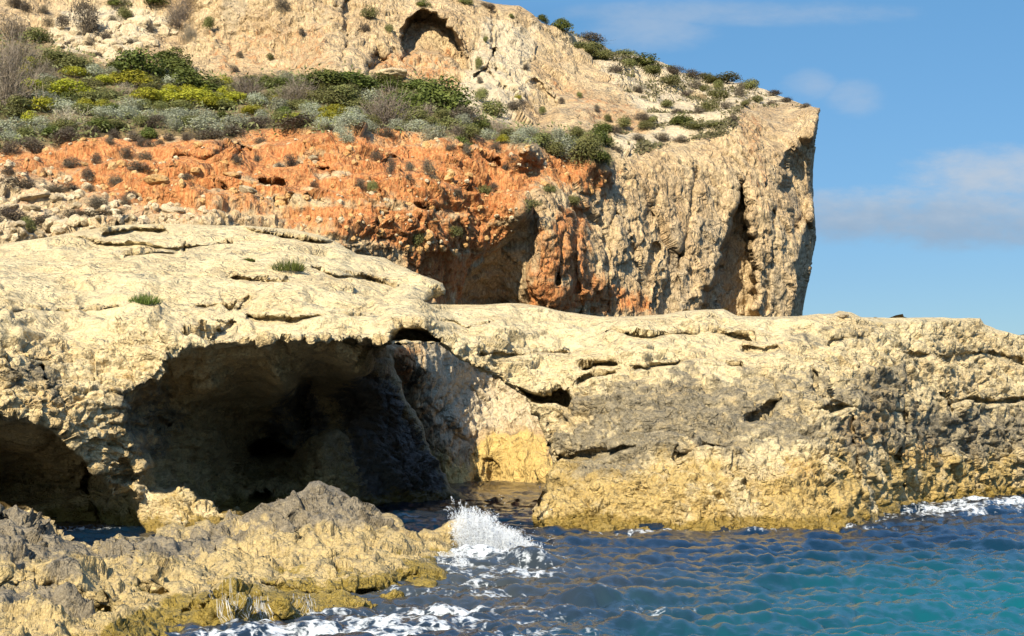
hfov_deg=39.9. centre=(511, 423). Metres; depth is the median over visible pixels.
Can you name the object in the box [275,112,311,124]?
spurge cushion
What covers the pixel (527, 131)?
silver shrub
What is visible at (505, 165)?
dwarf shrub
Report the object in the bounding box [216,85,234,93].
spurge cushion
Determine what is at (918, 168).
sky
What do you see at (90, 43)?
dwarf shrub
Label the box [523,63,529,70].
dwarf shrub
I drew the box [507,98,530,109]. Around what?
dwarf shrub
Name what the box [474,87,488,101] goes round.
olive shrub
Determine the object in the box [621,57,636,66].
olive shrub
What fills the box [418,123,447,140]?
silver shrub
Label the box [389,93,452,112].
evergreen shrub
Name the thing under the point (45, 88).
olive shrub
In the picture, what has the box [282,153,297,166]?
dwarf shrub
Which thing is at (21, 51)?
bare shrub
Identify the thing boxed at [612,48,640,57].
olive shrub
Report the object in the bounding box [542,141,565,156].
olive shrub
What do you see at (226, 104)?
olive shrub
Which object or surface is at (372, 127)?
silver shrub
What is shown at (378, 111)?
bare shrub
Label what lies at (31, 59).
spurge cushion
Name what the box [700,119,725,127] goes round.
olive shrub
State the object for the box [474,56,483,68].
olive shrub
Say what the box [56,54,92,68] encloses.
olive shrub
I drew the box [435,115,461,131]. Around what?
olive shrub
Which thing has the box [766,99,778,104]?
dwarf shrub
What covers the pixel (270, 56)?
olive shrub
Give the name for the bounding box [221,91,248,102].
spurge cushion
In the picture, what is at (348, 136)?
silver shrub
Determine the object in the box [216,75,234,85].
spurge cushion
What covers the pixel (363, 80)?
evergreen shrub
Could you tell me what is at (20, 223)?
boulder
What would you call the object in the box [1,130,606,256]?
rubble
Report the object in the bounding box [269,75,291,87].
evergreen shrub
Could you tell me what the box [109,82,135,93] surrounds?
dry dome
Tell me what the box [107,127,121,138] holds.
dwarf shrub
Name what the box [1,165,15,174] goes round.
dwarf shrub
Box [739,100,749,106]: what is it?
olive shrub
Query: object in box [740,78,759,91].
olive shrub
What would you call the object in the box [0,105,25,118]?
olive shrub
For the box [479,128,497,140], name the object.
silver shrub
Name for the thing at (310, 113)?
silver shrub
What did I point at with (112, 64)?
evergreen shrub
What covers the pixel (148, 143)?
dwarf shrub
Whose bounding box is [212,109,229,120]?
evergreen shrub
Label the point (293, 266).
grass tuft
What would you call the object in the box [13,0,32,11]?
dwarf shrub
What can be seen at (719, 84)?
olive shrub
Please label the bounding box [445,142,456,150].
dwarf shrub
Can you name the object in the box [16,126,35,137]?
olive shrub
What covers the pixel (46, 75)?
silver shrub
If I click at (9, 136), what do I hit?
silver shrub
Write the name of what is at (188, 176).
dwarf shrub
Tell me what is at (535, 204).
olive shrub
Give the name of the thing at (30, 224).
olive shrub
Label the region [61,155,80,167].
dwarf shrub
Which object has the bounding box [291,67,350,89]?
evergreen shrub
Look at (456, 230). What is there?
olive shrub
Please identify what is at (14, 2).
dwarf shrub
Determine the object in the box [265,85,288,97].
olive shrub
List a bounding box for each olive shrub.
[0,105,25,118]
[2,94,34,110]
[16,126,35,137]
[20,216,36,232]
[21,25,54,43]
[36,84,55,95]
[37,57,59,69]
[38,47,84,67]
[40,76,60,84]
[50,118,79,129]
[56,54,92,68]
[71,102,99,115]
[77,89,107,102]
[78,76,104,89]
[96,87,123,99]
[104,117,130,130]
[116,7,134,18]
[131,114,149,125]
[134,98,152,109]
[138,81,160,92]
[142,74,163,84]
[152,101,170,111]
[166,99,195,112]
[177,116,205,126]
[200,77,229,87]
[202,15,216,30]
[212,98,238,110]
[238,74,259,84]
[248,91,269,103]
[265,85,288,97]
[266,53,273,60]
[271,111,285,121]
[286,98,311,109]
[305,87,328,103]
[316,88,350,105]
[317,81,334,91]
[320,82,364,105]
[340,82,360,95]
[345,97,372,111]
[359,4,379,20]
[360,113,381,126]
[366,180,378,191]
[384,23,393,32]
[388,86,413,98]
[399,119,409,127]
[404,107,429,121]
[410,234,425,246]
[423,116,438,125]
[433,107,452,119]
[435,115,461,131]
[447,224,463,238]
[457,122,481,138]
[459,0,474,4]
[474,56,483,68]
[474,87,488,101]
[477,99,507,118]
[478,185,492,194]
[499,127,515,137]
[524,199,541,213]
[532,130,552,146]
[539,106,545,114]
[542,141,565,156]
[543,184,557,193]
[567,129,604,163]
[568,195,581,205]
[569,126,585,137]
[572,41,605,50]
[582,45,600,55]
[591,50,613,59]
[602,114,612,122]
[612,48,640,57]
[615,115,631,129]
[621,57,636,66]
[637,120,654,129]
[644,64,662,74]
[646,115,657,122]
[659,74,681,85]
[660,100,674,107]
[680,120,706,130]
[698,72,715,79]
[699,84,712,91]
[700,99,720,110]
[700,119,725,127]
[701,71,742,83]
[703,89,730,98]
[711,79,724,88]
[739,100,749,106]
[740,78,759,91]
[751,95,763,101]
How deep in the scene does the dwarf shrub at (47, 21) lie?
83.94 m
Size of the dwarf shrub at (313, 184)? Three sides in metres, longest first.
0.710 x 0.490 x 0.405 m
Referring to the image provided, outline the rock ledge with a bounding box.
[0,481,467,635]
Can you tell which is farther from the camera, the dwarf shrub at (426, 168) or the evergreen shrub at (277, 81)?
the evergreen shrub at (277, 81)
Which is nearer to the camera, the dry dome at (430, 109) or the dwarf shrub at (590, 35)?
the dry dome at (430, 109)
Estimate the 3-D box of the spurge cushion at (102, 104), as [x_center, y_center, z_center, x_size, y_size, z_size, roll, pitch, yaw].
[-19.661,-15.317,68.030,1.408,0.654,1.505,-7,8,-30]
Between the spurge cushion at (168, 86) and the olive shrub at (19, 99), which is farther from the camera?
the spurge cushion at (168, 86)
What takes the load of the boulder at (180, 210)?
on the sea cliff
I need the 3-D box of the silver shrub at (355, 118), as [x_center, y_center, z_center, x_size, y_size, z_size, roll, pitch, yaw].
[-7.323,-13.909,64.530,1.892,0.806,2.016,-1,8,-41]
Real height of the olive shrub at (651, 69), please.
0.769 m
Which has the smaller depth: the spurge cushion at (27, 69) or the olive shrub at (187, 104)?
the olive shrub at (187, 104)
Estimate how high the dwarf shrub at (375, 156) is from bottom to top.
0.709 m
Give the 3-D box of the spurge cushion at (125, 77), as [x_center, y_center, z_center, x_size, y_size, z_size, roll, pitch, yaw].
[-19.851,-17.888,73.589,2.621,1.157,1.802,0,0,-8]
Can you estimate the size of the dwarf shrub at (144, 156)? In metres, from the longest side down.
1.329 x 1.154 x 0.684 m
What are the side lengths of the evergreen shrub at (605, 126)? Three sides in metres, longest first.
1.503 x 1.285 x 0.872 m
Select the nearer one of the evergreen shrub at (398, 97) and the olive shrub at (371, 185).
the olive shrub at (371, 185)
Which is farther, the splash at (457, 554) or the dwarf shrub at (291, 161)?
the dwarf shrub at (291, 161)
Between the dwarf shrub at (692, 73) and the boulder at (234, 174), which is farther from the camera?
the dwarf shrub at (692, 73)
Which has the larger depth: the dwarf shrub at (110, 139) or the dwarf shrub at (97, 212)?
the dwarf shrub at (110, 139)
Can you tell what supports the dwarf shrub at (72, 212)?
on the sea cliff
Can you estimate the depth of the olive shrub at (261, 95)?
73.05 m
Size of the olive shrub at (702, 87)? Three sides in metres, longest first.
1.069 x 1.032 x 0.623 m
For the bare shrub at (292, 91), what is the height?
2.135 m
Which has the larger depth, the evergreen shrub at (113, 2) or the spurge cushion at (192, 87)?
the evergreen shrub at (113, 2)
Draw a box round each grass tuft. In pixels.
[127,290,165,304]
[242,258,255,261]
[267,256,306,271]
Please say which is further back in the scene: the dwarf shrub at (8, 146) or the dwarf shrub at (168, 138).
the dwarf shrub at (168, 138)
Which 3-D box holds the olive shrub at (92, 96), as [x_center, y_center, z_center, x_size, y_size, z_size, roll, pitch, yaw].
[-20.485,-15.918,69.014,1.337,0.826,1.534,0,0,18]
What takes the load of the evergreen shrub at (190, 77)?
on the sea cliff
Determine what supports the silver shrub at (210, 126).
on the sea cliff
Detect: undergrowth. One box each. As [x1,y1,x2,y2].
[0,31,614,166]
[545,22,798,159]
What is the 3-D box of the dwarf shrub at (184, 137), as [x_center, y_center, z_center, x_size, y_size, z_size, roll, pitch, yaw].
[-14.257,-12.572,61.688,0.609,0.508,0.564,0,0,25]
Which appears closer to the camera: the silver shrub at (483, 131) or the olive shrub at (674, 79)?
the silver shrub at (483, 131)
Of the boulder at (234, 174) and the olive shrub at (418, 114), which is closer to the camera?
the boulder at (234, 174)
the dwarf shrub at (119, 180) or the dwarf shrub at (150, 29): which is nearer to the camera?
the dwarf shrub at (119, 180)
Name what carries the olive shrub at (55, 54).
on the sea cliff
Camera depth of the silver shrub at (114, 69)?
75.81 m
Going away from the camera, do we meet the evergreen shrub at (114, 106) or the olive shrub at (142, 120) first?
the olive shrub at (142, 120)
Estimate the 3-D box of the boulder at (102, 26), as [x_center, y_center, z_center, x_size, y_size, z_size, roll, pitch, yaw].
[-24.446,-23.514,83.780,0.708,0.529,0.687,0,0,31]
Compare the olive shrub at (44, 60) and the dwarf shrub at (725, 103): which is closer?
the olive shrub at (44, 60)
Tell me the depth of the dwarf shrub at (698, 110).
86.54 m
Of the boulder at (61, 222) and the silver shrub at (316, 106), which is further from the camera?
the silver shrub at (316, 106)
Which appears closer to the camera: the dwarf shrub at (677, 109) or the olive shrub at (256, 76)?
the olive shrub at (256, 76)
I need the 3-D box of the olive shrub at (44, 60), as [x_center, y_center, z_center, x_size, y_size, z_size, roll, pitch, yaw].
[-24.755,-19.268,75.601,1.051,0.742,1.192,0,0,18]
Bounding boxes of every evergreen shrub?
[41,125,63,136]
[53,91,81,103]
[82,116,117,131]
[105,0,132,6]
[105,59,126,72]
[105,102,120,112]
[114,46,169,78]
[138,126,157,138]
[143,0,170,7]
[155,45,194,67]
[155,56,196,78]
[168,67,227,92]
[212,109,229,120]
[253,75,276,88]
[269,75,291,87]
[275,106,291,115]
[287,75,305,87]
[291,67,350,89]
[329,71,386,92]
[368,72,409,90]
[371,88,420,108]
[381,80,401,91]
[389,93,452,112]
[401,79,424,90]
[415,0,431,6]
[415,72,477,113]
[455,135,472,145]
[471,115,492,128]
[537,14,549,24]
[552,17,573,30]
[559,133,581,145]
[581,151,612,164]
[587,129,614,145]
[588,121,612,132]
[630,52,662,68]
[668,112,694,125]
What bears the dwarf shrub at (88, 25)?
on the sea cliff
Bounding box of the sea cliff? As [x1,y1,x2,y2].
[0,0,819,483]
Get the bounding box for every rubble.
[0,156,306,241]
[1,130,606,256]
[46,17,179,65]
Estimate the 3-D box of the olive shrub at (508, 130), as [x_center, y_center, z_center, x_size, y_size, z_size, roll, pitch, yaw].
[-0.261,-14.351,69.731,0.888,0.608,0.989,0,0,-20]
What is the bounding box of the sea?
[51,480,1023,635]
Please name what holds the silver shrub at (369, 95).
on the sea cliff
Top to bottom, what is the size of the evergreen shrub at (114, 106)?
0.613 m
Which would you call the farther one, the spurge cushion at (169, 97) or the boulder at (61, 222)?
the spurge cushion at (169, 97)
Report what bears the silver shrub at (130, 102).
on the sea cliff
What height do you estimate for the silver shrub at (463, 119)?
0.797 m
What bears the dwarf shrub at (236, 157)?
on the sea cliff
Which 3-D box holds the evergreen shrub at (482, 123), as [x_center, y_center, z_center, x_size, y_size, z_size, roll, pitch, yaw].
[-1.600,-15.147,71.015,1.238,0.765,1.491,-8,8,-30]
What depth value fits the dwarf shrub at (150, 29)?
84.00 m
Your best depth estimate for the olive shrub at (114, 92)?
70.31 m
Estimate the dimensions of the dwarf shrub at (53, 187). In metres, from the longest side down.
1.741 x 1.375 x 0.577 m
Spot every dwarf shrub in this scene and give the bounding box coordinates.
[0,0,25,7]
[0,138,21,155]
[0,171,37,188]
[0,203,34,220]
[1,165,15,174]
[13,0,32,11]
[18,136,43,152]
[31,213,64,224]
[36,4,49,13]
[39,126,78,144]
[41,15,55,26]
[43,184,73,192]
[55,10,70,26]
[55,125,79,137]
[58,207,83,216]
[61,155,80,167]
[61,180,81,190]
[64,38,75,44]
[67,0,101,35]
[74,194,110,206]
[76,204,111,217]
[79,124,104,137]
[81,167,95,180]
[82,183,98,191]
[83,37,94,45]
[86,151,102,163]
[97,30,111,39]
[105,135,115,144]
[105,171,122,187]
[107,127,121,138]
[108,208,130,214]
[109,13,118,20]
[118,145,135,158]
[120,194,131,205]
[123,190,138,197]
[125,160,154,174]
[127,130,148,140]
[133,151,155,160]
[134,137,146,146]
[144,114,169,128]
[144,138,157,146]
[147,24,157,32]
[151,139,164,144]
[162,132,174,141]
[180,132,189,140]
[181,173,192,180]
[182,131,205,139]
[193,128,232,139]
[223,122,244,135]
[227,64,238,71]
[230,153,244,163]
[235,50,244,57]
[247,112,276,127]
[252,135,266,143]
[252,153,262,161]
[268,112,316,130]
[273,0,290,11]
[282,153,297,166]
[297,27,304,34]
[309,180,318,187]
[353,177,368,189]
[358,22,370,32]
[369,148,381,161]
[373,127,395,137]
[385,151,396,173]
[405,160,419,170]
[405,173,411,180]
[421,157,437,175]
[445,103,485,123]
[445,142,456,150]
[453,188,463,195]
[462,142,471,154]
[476,75,482,83]
[478,2,495,9]
[488,141,502,151]
[489,182,500,191]
[501,154,518,170]
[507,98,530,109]
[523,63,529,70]
[558,97,565,103]
[579,31,615,44]
[594,104,600,111]
[604,62,623,73]
[607,124,624,135]
[612,143,624,152]
[631,132,644,139]
[632,112,650,120]
[633,85,644,93]
[651,132,670,140]
[666,63,687,75]
[669,108,684,114]
[671,135,688,141]
[681,89,696,96]
[683,68,706,77]
[689,80,704,90]
[691,106,707,113]
[719,101,733,108]
[728,113,737,121]
[733,79,745,98]
[766,90,780,95]
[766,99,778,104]
[779,97,793,102]
[799,102,810,107]
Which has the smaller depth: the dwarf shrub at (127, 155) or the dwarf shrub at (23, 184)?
the dwarf shrub at (23, 184)
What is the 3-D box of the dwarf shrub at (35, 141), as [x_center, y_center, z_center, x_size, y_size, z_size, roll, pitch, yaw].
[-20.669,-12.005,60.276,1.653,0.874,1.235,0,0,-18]
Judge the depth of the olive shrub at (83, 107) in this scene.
65.81 m
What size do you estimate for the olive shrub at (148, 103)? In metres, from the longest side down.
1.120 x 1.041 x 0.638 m
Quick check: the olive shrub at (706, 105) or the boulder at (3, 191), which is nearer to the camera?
the boulder at (3, 191)
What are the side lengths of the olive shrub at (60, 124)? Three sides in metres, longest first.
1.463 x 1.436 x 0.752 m
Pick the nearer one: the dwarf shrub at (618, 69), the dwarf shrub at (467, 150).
the dwarf shrub at (467, 150)
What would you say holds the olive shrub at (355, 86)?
on the sea cliff
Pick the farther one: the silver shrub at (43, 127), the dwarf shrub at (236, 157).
the silver shrub at (43, 127)
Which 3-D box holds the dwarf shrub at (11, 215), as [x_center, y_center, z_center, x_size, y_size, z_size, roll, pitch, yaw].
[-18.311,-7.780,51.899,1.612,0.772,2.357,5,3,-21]
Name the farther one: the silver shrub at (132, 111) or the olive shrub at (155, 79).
the olive shrub at (155, 79)
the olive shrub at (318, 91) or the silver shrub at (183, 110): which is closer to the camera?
the silver shrub at (183, 110)
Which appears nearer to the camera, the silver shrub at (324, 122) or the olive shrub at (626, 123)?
the silver shrub at (324, 122)
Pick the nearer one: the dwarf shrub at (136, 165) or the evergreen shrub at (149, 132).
the dwarf shrub at (136, 165)
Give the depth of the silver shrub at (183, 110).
66.68 m
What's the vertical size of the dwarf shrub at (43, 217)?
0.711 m
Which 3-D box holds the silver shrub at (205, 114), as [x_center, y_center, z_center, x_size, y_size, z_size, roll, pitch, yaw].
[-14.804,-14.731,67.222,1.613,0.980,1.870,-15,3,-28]
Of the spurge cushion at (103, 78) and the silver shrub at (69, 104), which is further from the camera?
the spurge cushion at (103, 78)
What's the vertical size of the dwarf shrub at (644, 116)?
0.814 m
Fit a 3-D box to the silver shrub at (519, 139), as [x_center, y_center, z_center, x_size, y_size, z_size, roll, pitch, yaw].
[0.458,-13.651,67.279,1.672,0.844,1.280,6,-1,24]
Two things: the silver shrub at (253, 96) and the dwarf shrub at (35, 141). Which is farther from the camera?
the silver shrub at (253, 96)
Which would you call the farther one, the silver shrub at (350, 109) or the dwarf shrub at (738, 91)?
the dwarf shrub at (738, 91)
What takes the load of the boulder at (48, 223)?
on the sea cliff
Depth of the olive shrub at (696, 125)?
82.02 m
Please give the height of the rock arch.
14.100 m
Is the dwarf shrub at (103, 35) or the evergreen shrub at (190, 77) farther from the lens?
the dwarf shrub at (103, 35)
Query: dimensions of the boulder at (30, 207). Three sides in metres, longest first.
0.702 x 0.602 x 0.303 m
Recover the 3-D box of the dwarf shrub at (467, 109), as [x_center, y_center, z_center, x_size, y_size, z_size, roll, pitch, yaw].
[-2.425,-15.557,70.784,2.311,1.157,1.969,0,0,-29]
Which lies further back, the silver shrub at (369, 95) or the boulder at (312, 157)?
the silver shrub at (369, 95)
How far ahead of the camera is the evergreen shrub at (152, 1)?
87.71 m
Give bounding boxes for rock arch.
[0,224,1023,532]
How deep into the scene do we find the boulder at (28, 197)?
53.70 m
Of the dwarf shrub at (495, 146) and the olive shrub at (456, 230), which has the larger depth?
the dwarf shrub at (495, 146)
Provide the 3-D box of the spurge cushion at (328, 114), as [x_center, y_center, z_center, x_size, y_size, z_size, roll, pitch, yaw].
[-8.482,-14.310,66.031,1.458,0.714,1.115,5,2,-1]
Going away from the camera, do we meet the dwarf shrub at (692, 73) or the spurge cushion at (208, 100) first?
the spurge cushion at (208, 100)
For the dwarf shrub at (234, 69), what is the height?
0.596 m
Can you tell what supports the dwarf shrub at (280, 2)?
on the sea cliff
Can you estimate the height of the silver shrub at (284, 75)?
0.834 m
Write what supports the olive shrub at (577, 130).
on the sea cliff
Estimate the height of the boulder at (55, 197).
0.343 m
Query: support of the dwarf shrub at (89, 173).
on the sea cliff
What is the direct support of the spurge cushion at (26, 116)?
on the sea cliff
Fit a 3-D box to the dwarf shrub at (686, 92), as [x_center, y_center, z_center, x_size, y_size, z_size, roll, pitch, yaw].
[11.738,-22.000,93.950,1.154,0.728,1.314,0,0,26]
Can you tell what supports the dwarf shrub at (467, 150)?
on the sea cliff
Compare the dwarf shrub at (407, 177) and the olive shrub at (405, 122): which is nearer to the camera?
the dwarf shrub at (407, 177)
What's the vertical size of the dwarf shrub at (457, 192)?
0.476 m
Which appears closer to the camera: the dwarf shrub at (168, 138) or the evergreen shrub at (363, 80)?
the dwarf shrub at (168, 138)
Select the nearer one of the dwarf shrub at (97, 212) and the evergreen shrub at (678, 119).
the dwarf shrub at (97, 212)
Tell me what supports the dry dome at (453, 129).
on the sea cliff
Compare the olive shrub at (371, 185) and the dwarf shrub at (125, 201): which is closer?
the dwarf shrub at (125, 201)
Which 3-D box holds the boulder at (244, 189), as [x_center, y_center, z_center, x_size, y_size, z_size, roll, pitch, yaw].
[-10.396,-9.148,55.497,0.732,0.345,0.628,12,-16,-18]
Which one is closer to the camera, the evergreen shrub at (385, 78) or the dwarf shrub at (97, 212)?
the dwarf shrub at (97, 212)
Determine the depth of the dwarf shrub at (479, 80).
83.65 m
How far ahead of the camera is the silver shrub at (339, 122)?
62.24 m
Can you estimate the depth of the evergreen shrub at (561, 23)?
96.13 m
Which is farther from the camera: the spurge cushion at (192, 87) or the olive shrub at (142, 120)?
the spurge cushion at (192, 87)
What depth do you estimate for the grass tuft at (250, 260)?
42.53 m
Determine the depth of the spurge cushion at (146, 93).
69.53 m
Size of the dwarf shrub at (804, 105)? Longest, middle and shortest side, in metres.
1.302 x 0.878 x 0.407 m
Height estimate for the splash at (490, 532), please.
1.237 m
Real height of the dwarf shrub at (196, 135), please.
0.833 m
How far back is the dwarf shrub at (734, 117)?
82.41 m
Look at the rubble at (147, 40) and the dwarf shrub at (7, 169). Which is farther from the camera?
the rubble at (147, 40)
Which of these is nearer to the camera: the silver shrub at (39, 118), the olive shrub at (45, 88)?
the silver shrub at (39, 118)
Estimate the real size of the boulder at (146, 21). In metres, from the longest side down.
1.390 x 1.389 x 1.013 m
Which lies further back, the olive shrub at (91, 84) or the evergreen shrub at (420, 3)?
the evergreen shrub at (420, 3)
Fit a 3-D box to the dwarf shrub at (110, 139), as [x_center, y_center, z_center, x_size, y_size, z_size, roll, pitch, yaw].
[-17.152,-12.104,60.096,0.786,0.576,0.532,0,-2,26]
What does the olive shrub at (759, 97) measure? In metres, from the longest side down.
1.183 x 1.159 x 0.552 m
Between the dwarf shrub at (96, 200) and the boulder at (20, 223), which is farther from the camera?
the dwarf shrub at (96, 200)
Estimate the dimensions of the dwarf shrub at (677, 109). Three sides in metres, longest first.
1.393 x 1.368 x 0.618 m
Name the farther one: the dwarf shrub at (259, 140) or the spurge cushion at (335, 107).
the spurge cushion at (335, 107)
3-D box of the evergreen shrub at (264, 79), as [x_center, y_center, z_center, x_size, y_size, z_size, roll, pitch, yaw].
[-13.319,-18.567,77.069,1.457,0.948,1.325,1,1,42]
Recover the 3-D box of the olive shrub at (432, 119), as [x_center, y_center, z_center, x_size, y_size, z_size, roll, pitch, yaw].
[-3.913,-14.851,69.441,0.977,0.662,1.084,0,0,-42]
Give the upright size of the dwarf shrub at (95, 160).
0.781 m
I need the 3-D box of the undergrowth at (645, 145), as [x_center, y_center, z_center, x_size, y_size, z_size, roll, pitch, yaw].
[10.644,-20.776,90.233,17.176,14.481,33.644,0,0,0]
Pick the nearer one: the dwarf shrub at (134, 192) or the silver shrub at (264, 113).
the dwarf shrub at (134, 192)
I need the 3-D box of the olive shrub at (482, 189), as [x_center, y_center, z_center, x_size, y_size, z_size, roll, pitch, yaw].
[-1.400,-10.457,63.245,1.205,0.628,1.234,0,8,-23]
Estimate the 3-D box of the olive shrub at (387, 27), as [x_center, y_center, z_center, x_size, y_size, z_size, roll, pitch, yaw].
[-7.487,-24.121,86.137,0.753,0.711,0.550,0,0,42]
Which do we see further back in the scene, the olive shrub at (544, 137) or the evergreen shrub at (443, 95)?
the evergreen shrub at (443, 95)
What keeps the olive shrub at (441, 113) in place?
on the sea cliff
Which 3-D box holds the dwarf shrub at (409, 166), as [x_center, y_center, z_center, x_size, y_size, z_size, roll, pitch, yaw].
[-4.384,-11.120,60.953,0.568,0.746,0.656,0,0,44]
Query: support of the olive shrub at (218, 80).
on the sea cliff
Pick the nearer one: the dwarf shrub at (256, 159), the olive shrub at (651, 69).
the dwarf shrub at (256, 159)
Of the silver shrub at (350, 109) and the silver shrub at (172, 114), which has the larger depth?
the silver shrub at (350, 109)
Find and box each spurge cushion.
[19,56,38,67]
[19,64,34,77]
[20,110,37,124]
[21,78,43,89]
[25,96,59,110]
[44,77,94,97]
[57,66,90,76]
[76,98,95,106]
[92,74,115,84]
[95,98,113,107]
[106,69,154,87]
[129,86,165,103]
[147,88,182,103]
[160,83,178,92]
[174,88,236,105]
[175,84,197,97]
[198,85,210,92]
[199,95,220,108]
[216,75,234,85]
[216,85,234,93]
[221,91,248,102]
[239,104,268,114]
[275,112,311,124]
[315,110,345,121]
[318,103,347,114]
[496,134,509,142]
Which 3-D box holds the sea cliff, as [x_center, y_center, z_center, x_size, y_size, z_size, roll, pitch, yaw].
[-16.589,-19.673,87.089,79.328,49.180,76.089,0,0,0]
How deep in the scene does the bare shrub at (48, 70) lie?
72.66 m
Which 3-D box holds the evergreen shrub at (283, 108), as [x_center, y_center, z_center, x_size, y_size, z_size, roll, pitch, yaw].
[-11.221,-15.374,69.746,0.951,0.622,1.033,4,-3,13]
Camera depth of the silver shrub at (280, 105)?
70.40 m
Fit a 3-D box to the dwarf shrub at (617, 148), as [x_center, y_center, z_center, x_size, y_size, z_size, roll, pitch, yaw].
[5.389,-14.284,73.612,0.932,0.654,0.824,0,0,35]
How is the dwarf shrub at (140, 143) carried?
on the sea cliff
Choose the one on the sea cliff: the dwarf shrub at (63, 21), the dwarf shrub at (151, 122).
the dwarf shrub at (151, 122)
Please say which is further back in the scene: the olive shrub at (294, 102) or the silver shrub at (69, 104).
the olive shrub at (294, 102)
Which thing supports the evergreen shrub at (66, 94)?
on the sea cliff
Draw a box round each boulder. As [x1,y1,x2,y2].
[0,183,6,195]
[4,203,18,208]
[13,220,26,226]
[18,192,50,200]
[22,204,40,211]
[34,230,44,235]
[42,216,60,232]
[49,194,63,201]
[52,218,72,227]
[71,201,80,208]
[82,49,96,55]
[93,23,106,29]
[101,38,122,45]
[127,15,152,27]
[143,174,169,184]
[162,206,184,213]
[223,171,241,177]
[239,185,256,193]
[308,155,318,160]
[377,67,406,80]
[691,89,706,98]
[837,313,848,318]
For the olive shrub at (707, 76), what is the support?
on the sea cliff
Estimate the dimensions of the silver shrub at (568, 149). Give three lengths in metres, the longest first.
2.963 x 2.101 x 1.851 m
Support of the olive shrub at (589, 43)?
on the sea cliff
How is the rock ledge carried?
in the sea
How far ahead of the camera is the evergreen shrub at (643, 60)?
99.80 m
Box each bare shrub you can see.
[0,7,43,43]
[0,11,49,108]
[2,32,44,69]
[24,55,70,79]
[162,0,195,29]
[176,20,199,43]
[209,66,270,98]
[261,67,326,105]
[357,80,431,131]
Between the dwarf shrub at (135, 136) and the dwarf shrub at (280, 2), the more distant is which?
the dwarf shrub at (280, 2)
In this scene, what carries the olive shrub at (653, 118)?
on the sea cliff
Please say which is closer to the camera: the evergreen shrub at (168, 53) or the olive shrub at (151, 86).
the olive shrub at (151, 86)
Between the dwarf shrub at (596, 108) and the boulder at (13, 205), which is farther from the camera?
the dwarf shrub at (596, 108)
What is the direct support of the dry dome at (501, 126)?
on the sea cliff
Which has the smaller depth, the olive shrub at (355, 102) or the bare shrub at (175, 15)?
the olive shrub at (355, 102)
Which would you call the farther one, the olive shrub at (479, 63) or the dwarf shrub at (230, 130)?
the olive shrub at (479, 63)
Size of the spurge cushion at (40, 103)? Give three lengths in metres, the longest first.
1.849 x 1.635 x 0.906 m
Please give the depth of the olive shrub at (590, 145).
68.91 m
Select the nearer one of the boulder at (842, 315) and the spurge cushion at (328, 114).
the boulder at (842, 315)
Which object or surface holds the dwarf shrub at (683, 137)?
on the sea cliff
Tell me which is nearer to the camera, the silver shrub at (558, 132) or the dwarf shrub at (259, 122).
the dwarf shrub at (259, 122)
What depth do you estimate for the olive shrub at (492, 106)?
76.12 m
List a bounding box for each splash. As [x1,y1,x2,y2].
[435,548,467,566]
[443,494,551,549]
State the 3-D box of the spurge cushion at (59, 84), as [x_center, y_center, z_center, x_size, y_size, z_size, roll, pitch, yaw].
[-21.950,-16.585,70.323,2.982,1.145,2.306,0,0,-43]
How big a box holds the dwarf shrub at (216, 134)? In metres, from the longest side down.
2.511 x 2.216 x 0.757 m
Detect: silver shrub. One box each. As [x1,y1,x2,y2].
[0,116,38,134]
[0,128,22,140]
[29,89,59,102]
[31,73,58,80]
[31,115,51,126]
[33,123,46,135]
[47,96,78,113]
[86,62,107,76]
[91,105,125,118]
[105,66,120,73]
[115,106,141,118]
[116,98,145,110]
[140,107,168,120]
[159,106,192,118]
[159,110,186,123]
[162,75,189,88]
[166,118,183,130]
[184,112,237,133]
[186,105,218,121]
[219,112,254,128]
[245,91,268,105]
[254,109,270,121]
[264,96,294,110]
[275,70,297,80]
[298,101,324,113]
[299,108,320,120]
[312,116,335,130]
[332,110,368,126]
[332,116,347,136]
[337,126,355,143]
[341,105,366,116]
[358,87,381,104]
[366,119,378,131]
[387,118,408,131]
[403,119,429,131]
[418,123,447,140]
[455,112,472,124]
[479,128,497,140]
[510,129,537,144]
[516,124,538,137]
[549,126,565,139]
[551,132,578,161]
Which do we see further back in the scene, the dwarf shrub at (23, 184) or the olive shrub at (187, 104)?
the olive shrub at (187, 104)
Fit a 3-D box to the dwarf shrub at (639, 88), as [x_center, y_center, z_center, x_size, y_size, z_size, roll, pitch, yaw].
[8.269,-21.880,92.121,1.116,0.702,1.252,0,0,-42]
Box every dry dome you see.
[38,101,88,126]
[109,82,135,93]
[420,102,435,116]
[443,122,465,136]
[483,118,517,132]
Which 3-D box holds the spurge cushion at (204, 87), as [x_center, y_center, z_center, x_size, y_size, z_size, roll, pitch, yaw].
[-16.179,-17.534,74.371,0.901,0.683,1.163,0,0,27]
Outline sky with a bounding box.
[482,0,1023,334]
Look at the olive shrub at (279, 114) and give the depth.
67.59 m
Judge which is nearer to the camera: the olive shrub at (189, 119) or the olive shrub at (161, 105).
the olive shrub at (189, 119)
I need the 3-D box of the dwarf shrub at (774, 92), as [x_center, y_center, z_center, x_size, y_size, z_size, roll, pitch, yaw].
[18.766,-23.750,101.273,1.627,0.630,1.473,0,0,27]
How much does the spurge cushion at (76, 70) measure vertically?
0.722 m
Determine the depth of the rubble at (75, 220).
53.46 m
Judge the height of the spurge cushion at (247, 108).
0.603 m
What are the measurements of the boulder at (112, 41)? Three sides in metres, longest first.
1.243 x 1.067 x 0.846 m
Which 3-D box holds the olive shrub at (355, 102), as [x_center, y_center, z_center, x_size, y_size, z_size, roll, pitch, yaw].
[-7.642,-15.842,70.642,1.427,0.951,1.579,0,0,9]

